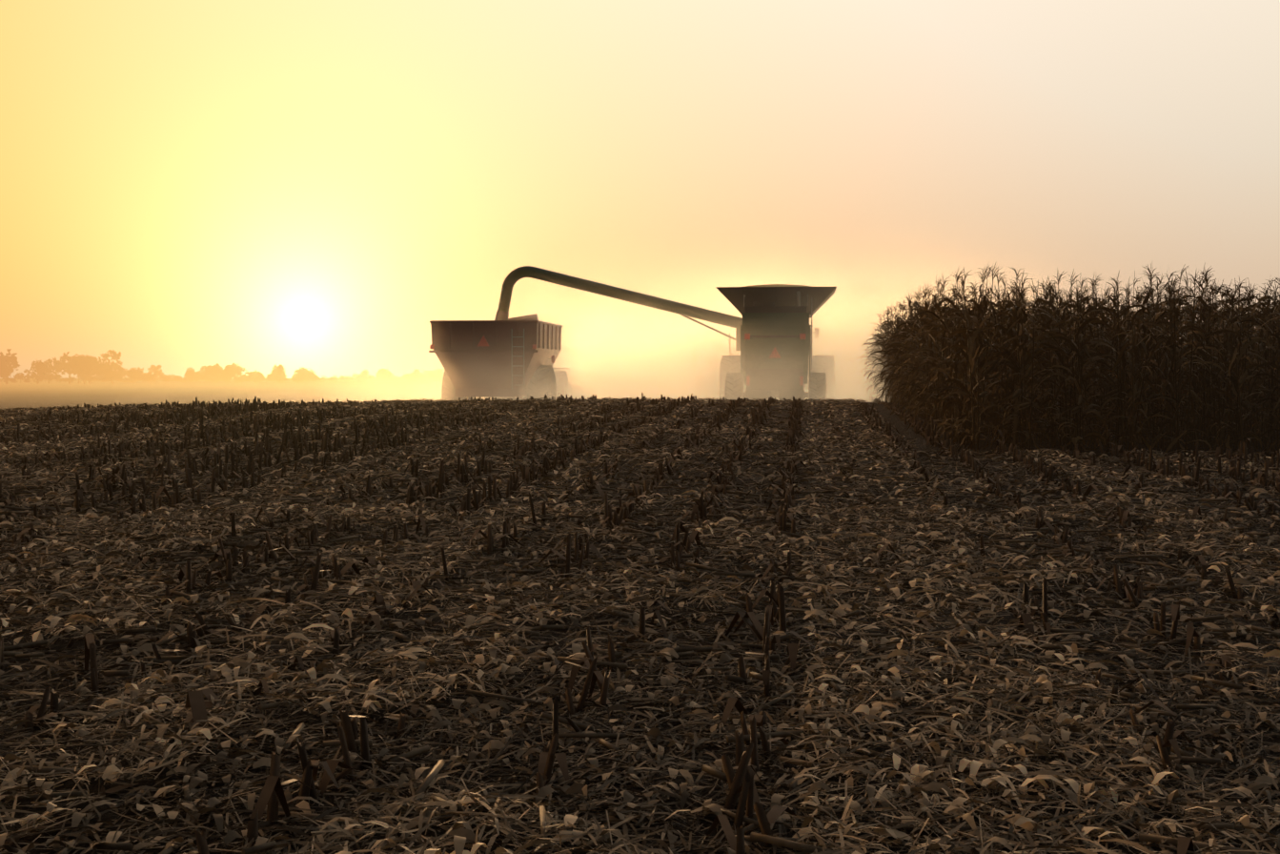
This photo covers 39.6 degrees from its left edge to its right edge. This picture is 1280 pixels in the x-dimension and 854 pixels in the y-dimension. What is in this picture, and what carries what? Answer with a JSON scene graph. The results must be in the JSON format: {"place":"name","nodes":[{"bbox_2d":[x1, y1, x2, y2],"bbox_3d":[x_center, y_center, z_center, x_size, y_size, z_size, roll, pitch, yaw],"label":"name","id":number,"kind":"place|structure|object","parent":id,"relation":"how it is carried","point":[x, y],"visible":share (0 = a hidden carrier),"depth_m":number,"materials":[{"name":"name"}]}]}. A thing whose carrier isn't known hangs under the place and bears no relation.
{"place":"outdoors","nodes":[
{"label":"outdoors","id":0,"kind":"place"},
{"bbox_2d":[0,378,1279,853],"bbox_3d":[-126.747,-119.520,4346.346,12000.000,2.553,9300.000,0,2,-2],"label":"field ground","id":1,"kind":"structure","parent":0,"point":[30,394],"depth_m":10.11,"materials":[{"name":"soil"}]},
{"bbox_2d":[0,348,603,384],"bbox_3d":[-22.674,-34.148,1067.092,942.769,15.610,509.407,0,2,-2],"label":"treeline","id":2,"kind":"object","parent":1,"relation":"on","point":[87,368],"depth_m":917.11,"materials":[{"name":"orange plant"}]},
{"bbox_2d":[428,313,562,400],"bbox_3d":[-5.021,-2.256,65.567,4.238,3.980,8.850,0,2,5],"label":"grain cart","id":3,"kind":"object","parent":1,"relation":"on","point":[514,324],"depth_m":61.48,"materials":[{"name":"grey paint"}]},
{"bbox_2d":[485,367,571,400],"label":"tractor","id":4,"kind":"object","parent":1,"relation":"on","point":[556,385],"depth_m":70.24,"materials":[{"name":"green paint"}]},
{"bbox_2d":[0,395,1279,853],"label":"residue","id":5,"kind":"object","parent":1,"relation":"on","point":[459,832],"visible":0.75,"depth_m":9.21},
{"bbox_2d":[0,392,1279,853],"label":"stubble","id":6,"kind":"object","parent":1,"relation":"on","point":[741,785],"visible":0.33,"depth_m":17.55,"materials":[{"name":"brown plant"}]},
{"bbox_2d":[494,265,839,400],"bbox_3d":[1.399,-3.127,63.462,13.488,5.317,12.061,0,2,5],"label":"combine harvester","id":7,"kind":"object","parent":1,"relation":"on","point":[762,316],"depth_m":59.67,"materials":[{"name":"grey paint"}]},
{"bbox_2d":[0,0,1279,406],"label":"sky","id":8,"kind":"structure","parent":0,"point":[255,185],"materials":[{"name":"yellow"}]}
]}

